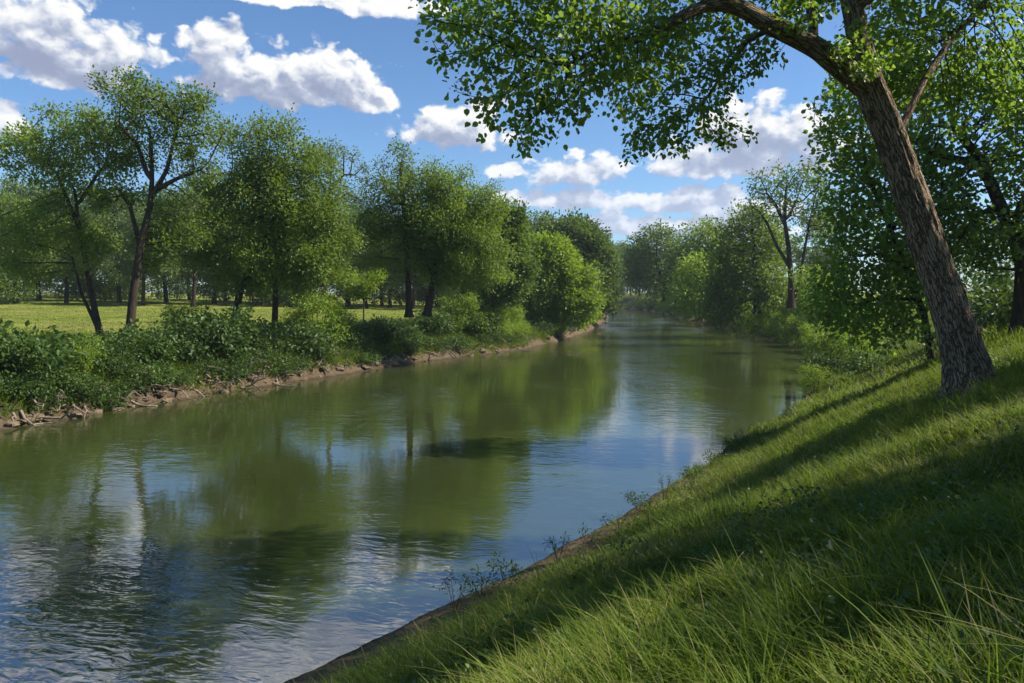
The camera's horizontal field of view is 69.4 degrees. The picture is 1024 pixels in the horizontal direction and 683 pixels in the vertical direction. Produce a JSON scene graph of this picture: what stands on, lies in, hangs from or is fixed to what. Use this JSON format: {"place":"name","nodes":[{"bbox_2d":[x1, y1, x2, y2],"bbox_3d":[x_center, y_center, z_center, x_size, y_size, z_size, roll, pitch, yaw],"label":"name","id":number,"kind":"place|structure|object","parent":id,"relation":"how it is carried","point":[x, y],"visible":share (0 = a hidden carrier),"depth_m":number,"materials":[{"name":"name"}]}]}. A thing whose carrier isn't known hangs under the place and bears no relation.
{"place":"outdoors","nodes":[
{"label":"outdoors","id":0,"kind":"place"},
{"bbox_2d":[0,308,815,682],"bbox_3d":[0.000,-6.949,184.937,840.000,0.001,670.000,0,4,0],"label":"river","id":1,"kind":"structure","parent":0,"point":[276,532],"depth_m":18.83,"materials":[{"name":"green liquid"}]},
{"bbox_2d":[0,292,1023,682],"bbox_3d":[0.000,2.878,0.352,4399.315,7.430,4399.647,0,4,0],"label":"ground","id":2,"kind":"structure","parent":0,"point":[628,300],"depth_m":36.76,"materials":[{"name":"soil"}]},
{"bbox_2d":[0,335,36,378],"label":"shrub","id":3,"kind":"object","parent":2,"relation":"on","point":[2,338],"visible":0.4,"depth_m":29.47,"materials":[{"name":"green plant"}]},
{"bbox_2d":[0,372,43,398],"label":"shrub","id":4,"kind":"object","parent":2,"relation":"on","point":[3,381],"visible":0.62,"depth_m":28.50,"materials":[{"name":"green plant"}]},
{"bbox_2d":[0,334,48,382],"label":"shrub","id":5,"kind":"object","parent":2,"relation":"on","point":[36,364],"visible":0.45,"depth_m":29.68,"materials":[{"name":"green plant"}]},
{"bbox_2d":[0,366,55,401],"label":"shrub","id":6,"kind":"object","parent":2,"relation":"on","point":[25,374],"visible":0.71,"depth_m":28.83,"materials":[{"name":"green plant"}]},
{"bbox_2d":[0,187,68,303],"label":"tree","id":7,"kind":"object","parent":2,"relation":"on","point":[6,288],"visible":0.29,"depth_m":90.47,"materials":[{"name":"green plant"}]},
{"bbox_2d":[0,172,80,299],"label":"tree","id":8,"kind":"object","parent":2,"relation":"on","point":[27,190],"visible":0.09,"depth_m":104.87,"materials":[{"name":"green plant"}]},
{"bbox_2d":[8,362,79,394],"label":"shrub","id":9,"kind":"object","parent":2,"relation":"on","point":[53,387],"visible":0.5,"depth_m":29.82,"materials":[{"name":"green plant"}]},
{"bbox_2d":[0,317,88,380],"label":"shrub","id":10,"kind":"object","parent":2,"relation":"on","point":[52,343],"visible":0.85,"depth_m":29.39,"materials":[{"name":"green plant"}]},
{"bbox_2d":[25,389,75,409],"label":"shrub","id":11,"kind":"object","parent":2,"relation":"on","point":[54,403],"visible":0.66,"depth_m":29.37,"materials":[{"name":"green plant"}]},
{"bbox_2d":[24,179,103,303],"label":"tree","id":12,"kind":"object","parent":2,"relation":"on","point":[66,293],"visible":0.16,"depth_m":95.98,"materials":[{"name":"green plant"}]},
{"bbox_2d":[31,368,113,404],"bbox_3d":[-18.271,1.935,30.435,2.751,1.776,2.679,2,4,25],"label":"shrub","id":13,"kind":"object","parent":2,"relation":"on","point":[84,385],"visible":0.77,"depth_m":30.43,"materials":[{"name":"green plant"}]},
{"bbox_2d":[0,97,158,336],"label":"tree","id":14,"kind":"object","parent":2,"relation":"on","point":[88,242],"visible":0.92,"depth_m":39.18,"materials":[{"name":"green plant"}]},
{"bbox_2d":[63,329,108,382],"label":"shrub","id":15,"kind":"object","parent":2,"relation":"on","point":[85,348],"visible":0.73,"depth_m":32.26,"materials":[{"name":"green plant"}]},
{"bbox_2d":[48,203,131,300],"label":"tree","id":16,"kind":"object","parent":2,"relation":"on","point":[100,287],"visible":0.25,"depth_m":110.44,"materials":[{"name":"green plant"}]},
{"bbox_2d":[68,380,119,405],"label":"shrub","id":17,"kind":"object","parent":2,"relation":"on","point":[101,397],"visible":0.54,"depth_m":31.02,"materials":[{"name":"green plant"}]},
{"bbox_2d":[80,384,133,410],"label":"shrub","id":18,"kind":"object","parent":2,"relation":"on","point":[119,401],"visible":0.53,"depth_m":31.71,"materials":[{"name":"green plant"}]},
{"bbox_2d":[72,336,142,373],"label":"shrub","id":19,"kind":"object","parent":2,"relation":"on","point":[107,352],"visible":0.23,"depth_m":33.47,"materials":[{"name":"green plant"}]},
{"bbox_2d":[81,336,143,368],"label":"shrub","id":20,"kind":"object","parent":2,"relation":"on","point":[122,349],"visible":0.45,"depth_m":34.55,"materials":[{"name":"green plant"}]},
{"bbox_2d":[88,350,145,379],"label":"shrub","id":21,"kind":"object","parent":2,"relation":"on","point":[121,362],"visible":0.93,"depth_m":33.42,"materials":[{"name":"green plant"}]},
{"bbox_2d":[78,180,157,302],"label":"tree","id":22,"kind":"object","parent":2,"relation":"on","point":[103,220],"visible":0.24,"depth_m":102.07,"materials":[{"name":"green plant"}]},
{"bbox_2d":[108,375,151,394],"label":"shrub","id":23,"kind":"object","parent":2,"relation":"on","point":[129,384],"visible":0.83,"depth_m":32.92,"materials":[{"name":"green plant"}]},
{"bbox_2d":[98,199,175,305],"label":"tree","id":24,"kind":"object","parent":2,"relation":"on","point":[113,267],"visible":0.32,"depth_m":93.39,"materials":[{"name":"green plant"}]},
{"bbox_2d":[100,330,186,365],"bbox_3d":[-18.095,0.401,36.610,4.219,2.092,4.439,-1,4,-19],"label":"shrub","id":25,"kind":"object","parent":2,"relation":"on","point":[148,359],"visible":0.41,"depth_m":35.92,"materials":[{"name":"green plant"}]},
{"bbox_2d":[104,318,189,365],"bbox_3d":[-18.389,0.131,36.595,3.897,2.584,4.002,0,4,-2],"label":"shrub","id":26,"kind":"object","parent":2,"relation":"on","point":[127,328],"visible":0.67,"depth_m":36.11,"materials":[{"name":"green plant"}]},
{"bbox_2d":[117,359,182,387],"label":"shrub","id":27,"kind":"object","parent":2,"relation":"on","point":[153,375],"visible":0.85,"depth_m":34.15,"materials":[{"name":"green plant"}]},
{"bbox_2d":[72,62,238,332],"bbox_3d":[-18.149,-6.970,38.680,7.249,14.875,6.705,2,4,33],"label":"tree","id":28,"kind":"object","parent":2,"relation":"on","point":[172,110],"visible":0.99,"depth_m":38.45,"materials":[{"name":"green plant"}]},
{"bbox_2d":[119,180,212,303],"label":"tree","id":29,"kind":"object","parent":2,"relation":"on","point":[165,292],"visible":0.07,"depth_m":107.41,"materials":[{"name":"green plant"}]},
{"bbox_2d":[145,332,202,361],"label":"shrub","id":30,"kind":"object","parent":2,"relation":"on","point":[182,341],"visible":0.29,"depth_m":37.37,"materials":[{"name":"green plant"}]},
{"bbox_2d":[159,298,192,331],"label":"shrub","id":31,"kind":"object","parent":2,"relation":"on","point":[174,314],"visible":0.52,"depth_m":42.19,"materials":[{"name":"green plant"}]},
{"bbox_2d":[154,369,197,386],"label":"shrub","id":32,"kind":"object","parent":2,"relation":"on","point":[180,379],"visible":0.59,"depth_m":35.48,"materials":[{"name":"green plant"}]},
{"bbox_2d":[162,257,200,299],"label":"tree","id":33,"kind":"object","parent":2,"relation":"on","point":[184,282],"visible":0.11,"depth_m":130.58,"materials":[{"name":"green plant"}]},
{"bbox_2d":[142,174,241,306],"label":"tree","id":34,"kind":"object","parent":2,"relation":"on","point":[175,274],"visible":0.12,"depth_m":94.98,"materials":[{"name":"green plant"}]},
{"bbox_2d":[171,338,223,362],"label":"shrub","id":35,"kind":"object","parent":2,"relation":"on","point":[204,353],"visible":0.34,"depth_m":38.52,"materials":[{"name":"green plant"}]},
{"bbox_2d":[153,308,261,363],"bbox_3d":[-15.978,-0.172,39.673,4.960,3.288,5.093,-3,5,-43],"label":"shrub","id":36,"kind":"object","parent":2,"relation":"on","point":[199,333],"visible":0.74,"depth_m":38.95,"materials":[{"name":"green plant"}]},
{"bbox_2d":[178,194,237,303],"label":"tree","id":37,"kind":"object","parent":2,"relation":"on","point":[205,289],"visible":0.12,"depth_m":109.11,"materials":[{"name":"green plant"}]},
{"bbox_2d":[190,356,229,375],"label":"shrub","id":38,"kind":"object","parent":2,"relation":"on","point":[212,362],"visible":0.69,"depth_m":37.64,"materials":[{"name":"green plant"}]},
{"bbox_2d":[174,302,269,354],"bbox_3d":[-16.178,-0.648,41.193,5.196,3.178,4.745,-1,4,-19],"label":"shrub","id":39,"kind":"object","parent":2,"relation":"on","point":[256,326],"visible":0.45,"depth_m":40.50,"materials":[{"name":"green plant"}]},
{"bbox_2d":[0,297,448,339],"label":"meadow grass","id":40,"kind":"structure","parent":2,"relation":"on","point":[76,310],"depth_m":75.38,"materials":[{"name":"green plant"}]},
{"bbox_2d":[205,356,258,380],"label":"shrub","id":41,"kind":"object","parent":2,"relation":"on","point":[234,370],"visible":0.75,"depth_m":38.32,"materials":[{"name":"green plant"}]},
{"bbox_2d":[213,348,258,366],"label":"shrub","id":42,"kind":"object","parent":2,"relation":"on","point":[237,355],"visible":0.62,"depth_m":39.72,"materials":[{"name":"green plant"}]},
{"bbox_2d":[229,320,292,354],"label":"shrub","id":43,"kind":"object","parent":2,"relation":"on","point":[264,332],"visible":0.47,"depth_m":42.80,"materials":[{"name":"green plant"}]},
{"bbox_2d":[247,345,284,363],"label":"shrub","id":44,"kind":"object","parent":2,"relation":"on","point":[264,356],"visible":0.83,"depth_m":41.33,"materials":[{"name":"green plant"}]},
{"bbox_2d":[167,103,372,335],"bbox_3d":[-14.289,-6.703,43.865,12.079,13.781,8.152,0,4,0],"label":"tree","id":45,"kind":"object","parent":2,"relation":"on","point":[269,247],"visible":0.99,"depth_m":42.61,"materials":[{"name":"green plant"}]},
{"bbox_2d":[227,238,317,327],"bbox_3d":[-16.043,-4.148,49.847,6.663,7.515,5.650,0,4,0],"label":"tree","id":46,"kind":"object","parent":2,"relation":"on","point":[275,308],"visible":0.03,"depth_m":49.76,"materials":[{"name":"green plant"}]},
{"bbox_2d":[256,356,303,376],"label":"shrub","id":47,"kind":"object","parent":2,"relation":"on","point":[286,367],"visible":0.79,"depth_m":41.34,"materials":[{"name":"green plant"}]},
{"bbox_2d":[257,221,322,306],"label":"tree","id":48,"kind":"object","parent":2,"relation":"on","point":[281,297],"visible":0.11,"depth_m":104.33,"materials":[{"name":"green plant"}]},
{"bbox_2d":[0,316,586,423],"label":"undergrowth","id":49,"kind":"object","parent":2,"relation":"on","point":[534,330],"visible":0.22,"depth_m":44.93,"materials":[{"name":"green plant"}]},
{"bbox_2d":[279,351,312,367],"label":"shrub","id":50,"kind":"object","parent":2,"relation":"on","point":[295,360],"visible":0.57,"depth_m":42.91,"materials":[{"name":"green plant"}]},
{"bbox_2d":[264,316,346,357],"bbox_3d":[-13.146,-0.264,45.279,5.650,2.663,5.370,-3,5,-37],"label":"shrub","id":51,"kind":"object","parent":2,"relation":"on","point":[291,333],"visible":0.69,"depth_m":44.71,"materials":[{"name":"green plant"}]},
{"bbox_2d":[280,319,332,346],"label":"shrub","id":52,"kind":"object","parent":2,"relation":"on","point":[294,324],"visible":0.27,"depth_m":46.15,"materials":[{"name":"green plant"}]},
{"bbox_2d":[278,287,357,343],"bbox_3d":[-12.814,-1.766,49.485,5.406,3.969,5.254,4,5,44],"label":"shrub","id":53,"kind":"object","parent":2,"relation":"on","point":[325,302],"visible":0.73,"depth_m":48.70,"materials":[{"name":"green plant"}]},
{"bbox_2d":[306,134,376,295],"bbox_3d":[-13.968,-10.342,61.384,6.602,13.267,4.247,1,4,20],"label":"tree","id":54,"kind":"object","parent":2,"relation":"on","point":[355,197],"visible":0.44,"depth_m":61.05,"materials":[{"name":"green plant"}]},
{"bbox_2d":[331,310,362,337],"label":"shrub","id":55,"kind":"object","parent":2,"relation":"on","point":[352,328],"visible":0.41,"depth_m":50.93,"materials":[{"name":"green plant"}]},
{"bbox_2d":[331,328,377,350],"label":"shrub","id":56,"kind":"object","parent":2,"relation":"on","point":[354,337],"visible":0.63,"depth_m":49.42,"materials":[{"name":"green plant"}]},
{"bbox_2d":[335,266,387,319],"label":"sapling","id":57,"kind":"object","parent":2,"relation":"on","point":[364,285],"visible":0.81,"depth_m":55.29,"materials":[{"name":"green plant"}]},
{"bbox_2d":[337,211,391,308],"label":"tree","id":58,"kind":"object","parent":2,"relation":"on","point":[355,265],"visible":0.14,"depth_m":107.09,"materials":[{"name":"green plant"}]},
{"bbox_2d":[354,348,380,364],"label":"shrub","id":59,"kind":"object","parent":2,"relation":"on","point":[369,358],"visible":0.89,"depth_m":48.45,"materials":[{"name":"green plant"}]},
{"bbox_2d":[357,317,399,343],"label":"shrub","id":60,"kind":"object","parent":2,"relation":"on","point":[381,328],"visible":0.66,"depth_m":53.05,"materials":[{"name":"green plant"}]},
{"bbox_2d":[368,212,418,307],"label":"tree","id":61,"kind":"object","parent":2,"relation":"on","point":[390,294],"visible":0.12,"depth_m":115.87,"materials":[{"name":"green plant"}]},
{"bbox_2d":[361,313,428,345],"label":"shrub","id":62,"kind":"object","parent":2,"relation":"on","point":[399,335],"visible":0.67,"depth_m":54.15,"materials":[{"name":"green plant"}]},
{"bbox_2d":[345,133,452,317],"bbox_3d":[-7.881,-8.004,51.657,7.991,12.657,6.167,0,4,0],"label":"tree","id":63,"kind":"object","parent":2,"relation":"on","point":[405,229],"visible":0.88,"depth_m":50.96,"materials":[{"name":"green plant"}]},
{"bbox_2d":[380,214,432,308],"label":"tree","id":64,"kind":"object","parent":2,"relation":"on","point":[400,281],"visible":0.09,"depth_m":106.47,"materials":[{"name":"green plant"}]},
{"bbox_2d":[411,306,453,333],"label":"shrub","id":65,"kind":"object","parent":2,"relation":"on","point":[437,317],"visible":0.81,"depth_m":59.26,"materials":[{"name":"green plant"}]},
{"bbox_2d":[416,313,465,335],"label":"shrub","id":66,"kind":"object","parent":2,"relation":"on","point":[450,327],"visible":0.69,"depth_m":59.72,"materials":[{"name":"green plant"}]},
{"bbox_2d":[376,155,524,316],"bbox_3d":[-4.149,-7.246,51.342,9.083,11.139,8.190,2,4,27],"label":"tree","id":67,"kind":"object","parent":2,"relation":"on","point":[456,209],"visible":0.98,"depth_m":50.60,"materials":[{"name":"green plant"}]},
{"bbox_2d":[432,567,476,613],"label":"weed","id":68,"kind":"object","parent":2,"relation":"on","point":[453,577],"visible":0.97,"depth_m":10.96,"materials":[{"name":"green plant"}]},
{"bbox_2d":[444,332,474,350],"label":"shrub","id":69,"kind":"object","parent":2,"relation":"on","point":[462,342],"visible":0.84,"depth_m":58.59,"materials":[{"name":"green plant"}]},
{"bbox_2d":[434,290,489,331],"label":"shrub","id":70,"kind":"object","parent":2,"relation":"on","point":[466,303],"visible":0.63,"depth_m":62.58,"materials":[{"name":"green plant"}]},
{"bbox_2d":[450,303,503,335],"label":"shrub","id":71,"kind":"object","parent":2,"relation":"on","point":[490,324],"visible":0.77,"depth_m":62.92,"materials":[{"name":"green plant"}]},
{"bbox_2d":[457,563,499,601],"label":"weed","id":72,"kind":"object","parent":2,"relation":"on","point":[481,584],"visible":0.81,"depth_m":11.80,"materials":[{"name":"green plant"}]},
{"bbox_2d":[467,301,517,336],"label":"shrub","id":73,"kind":"object","parent":2,"relation":"on","point":[502,313],"visible":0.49,"depth_m":65.05,"materials":[{"name":"green plant"}]},
{"bbox_2d":[451,193,543,309],"bbox_3d":[-1.349,-7.871,65.921,8.625,10.802,7.282,0,4,0],"label":"tree","id":74,"kind":"object","parent":2,"relation":"on","point":[517,227],"visible":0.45,"depth_m":64.28,"materials":[{"name":"green plant"}]},
{"bbox_2d":[0,220,1020,306],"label":"wood","id":75,"kind":"object","parent":2,"relation":"on","point":[797,251],"visible":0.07,"depth_m":123.36,"materials":[{"name":"green plant"}]},
{"bbox_2d":[485,552,535,592],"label":"weed","id":76,"kind":"object","parent":2,"relation":"on","point":[512,569],"visible":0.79,"depth_m":11.71,"materials":[{"name":"green plant"}]},
{"bbox_2d":[497,304,530,335],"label":"shrub","id":77,"kind":"object","parent":2,"relation":"on","point":[518,314],"visible":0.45,"depth_m":67.85,"materials":[{"name":"green plant"}]},
{"bbox_2d":[504,225,611,338],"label":"willow tree","id":78,"kind":"object","parent":2,"relation":"on","point":[567,281],"visible":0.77,"depth_m":78.00,"materials":[{"name":"green plant"}]},
{"bbox_2d":[532,207,630,323],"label":"tree","id":79,"kind":"object","parent":2,"relation":"on","point":[591,243],"visible":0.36,"depth_m":109.23,"materials":[{"name":"green plant"}]},
{"bbox_2d":[621,490,654,511],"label":"weed","id":80,"kind":"object","parent":2,"relation":"on","point":[641,500],"visible":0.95,"depth_m":16.24,"materials":[{"name":"green plant"}]},
{"bbox_2d":[272,295,1023,682],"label":"bank grass","id":81,"kind":"structure","parent":2,"relation":"on","point":[878,467],"depth_m":4.95,"materials":[{"name":"green plant"}]},
{"bbox_2d":[615,216,695,313],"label":"tree","id":82,"kind":"object","parent":2,"relation":"on","point":[639,276],"visible":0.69,"depth_m":137.77,"materials":[{"name":"green plant"}]},
{"bbox_2d":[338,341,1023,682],"bbox_3d":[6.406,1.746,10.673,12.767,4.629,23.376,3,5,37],"label":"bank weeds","id":83,"kind":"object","parent":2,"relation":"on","point":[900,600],"visible":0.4,"depth_m":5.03,"materials":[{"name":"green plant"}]},
{"bbox_2d":[661,239,736,320],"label":"tree","id":84,"kind":"object","parent":2,"relation":"on","point":[688,299],"visible":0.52,"depth_m":100.79,"materials":[{"name":"green plant"}]},
{"bbox_2d":[659,214,743,295],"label":"tree","id":85,"kind":"object","parent":2,"relation":"on","point":[700,241],"visible":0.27,"depth_m":113.09,"materials":[{"name":"green plant"}]},
{"bbox_2d":[408,0,1023,404],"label":"tree","id":86,"kind":"object","parent":2,"relation":"on","point":[856,64],"visible":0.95,"depth_m":12.56,"materials":[{"name":"green plant"}]},
{"bbox_2d":[689,197,799,336],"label":"tree","id":87,"kind":"object","parent":2,"relation":"on","point":[760,283],"visible":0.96,"depth_m":82.36,"materials":[{"name":"green plant"}]},
{"bbox_2d":[730,302,770,333],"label":"shrub","id":88,"kind":"object","parent":2,"relation":"on","point":[746,319],"visible":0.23,"depth_m":91.68,"materials":[{"name":"green plant"}]},
{"bbox_2d":[743,303,789,337],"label":"shrub","id":89,"kind":"object","parent":2,"relation":"on","point":[760,316],"visible":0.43,"depth_m":83.57,"materials":[{"name":"green plant"}]},
{"bbox_2d":[757,308,805,341],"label":"shrub","id":90,"kind":"object","parent":2,"relation":"on","point":[772,332],"visible":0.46,"depth_m":76.28,"materials":[{"name":"green plant"}]},
{"bbox_2d":[736,154,851,307],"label":"tree","id":91,"kind":"object","parent":2,"relation":"on","point":[784,217],"visible":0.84,"depth_m":71.15,"materials":[{"name":"green plant"}]},
{"bbox_2d":[776,314,819,346],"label":"shrub","id":92,"kind":"object","parent":2,"relation":"on","point":[790,330],"visible":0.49,"depth_m":70.04,"materials":[{"name":"green plant"}]},
{"bbox_2d":[785,264,831,299],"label":"sapling","id":93,"kind":"object","parent":2,"relation":"on","point":[803,284],"visible":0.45,"depth_m":61.74,"materials":[{"name":"green plant"}]},
{"bbox_2d":[788,321,830,350],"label":"shrub","id":94,"kind":"object","parent":2,"relation":"on","point":[802,329],"visible":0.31,"depth_m":63.38,"materials":[{"name":"green plant"}]},
{"bbox_2d":[795,360,835,394],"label":"shrub","id":95,"kind":"object","parent":2,"relation":"on","point":[819,380],"visible":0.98,"depth_m":35.48,"materials":[{"name":"green plant"}]},
{"bbox_2d":[800,328,842,356],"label":"shrub","id":96,"kind":"object","parent":2,"relation":"on","point":[807,348],"visible":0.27,"depth_m":56.05,"materials":[{"name":"green plant"}]},
{"bbox_2d":[800,208,846,273],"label":"tree","id":97,"kind":"object","parent":2,"relation":"on","point":[809,262],"visible":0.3,"depth_m":115.87,"materials":[{"name":"green plant"}]},
{"bbox_2d":[804,321,845,364],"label":"shrub","id":98,"kind":"object","parent":2,"relation":"on","point":[824,347],"visible":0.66,"depth_m":48.79,"materials":[{"name":"green plant"}]},
{"bbox_2d":[798,349,852,378],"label":"shrub","id":99,"kind":"object","parent":2,"relation":"on","point":[824,362],"visible":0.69,"depth_m":41.69,"materials":[{"name":"green plant"}]},
{"bbox_2d":[830,320,882,372],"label":"shrub","id":100,"kind":"object","parent":2,"relation":"on","point":[845,342],"visible":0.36,"depth_m":40.43,"materials":[{"name":"green plant"}]},
{"bbox_2d":[836,347,893,376],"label":"shrub","id":101,"kind":"object","parent":2,"relation":"on","point":[859,368],"visible":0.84,"depth_m":35.32,"materials":[{"name":"green plant"}]},
{"bbox_2d":[795,28,1001,360],"bbox_3d":[12.349,-4.433,23.757,6.768,10.640,4.342,0,4,0],"label":"tree","id":102,"kind":"object","parent":2,"relation":"on","point":[895,263],"visible":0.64,"depth_m":23.50,"materials":[{"name":"green plant"}]},
{"bbox_2d":[891,29,1023,338],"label":"tree","id":103,"kind":"object","parent":2,"relation":"on","point":[1011,222],"visible":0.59,"depth_m":22.53,"materials":[{"name":"green plant"}]},
{"bbox_2d":[958,266,1013,329],"bbox_3d":[19.872,-1.611,30.304,4.657,3.006,4.535,0,4,1],"label":"shrub","id":104,"kind":"object","parent":2,"relation":"on","point":[974,291],"visible":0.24,"depth_m":29.76,"materials":[{"name":"green plant"}]},
{"bbox_2d":[971,277,1013,331],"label":"shrub","id":105,"kind":"object","parent":2,"relation":"on","point":[1002,304],"visible":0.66,"depth_m":26.18,"materials":[{"name":"green plant"}]},
{"bbox_2d":[0,0,1023,292],"label":"sky","id":106,"kind":"structure","parent":0,"point":[355,71],"materials":[{"name":"blue"}]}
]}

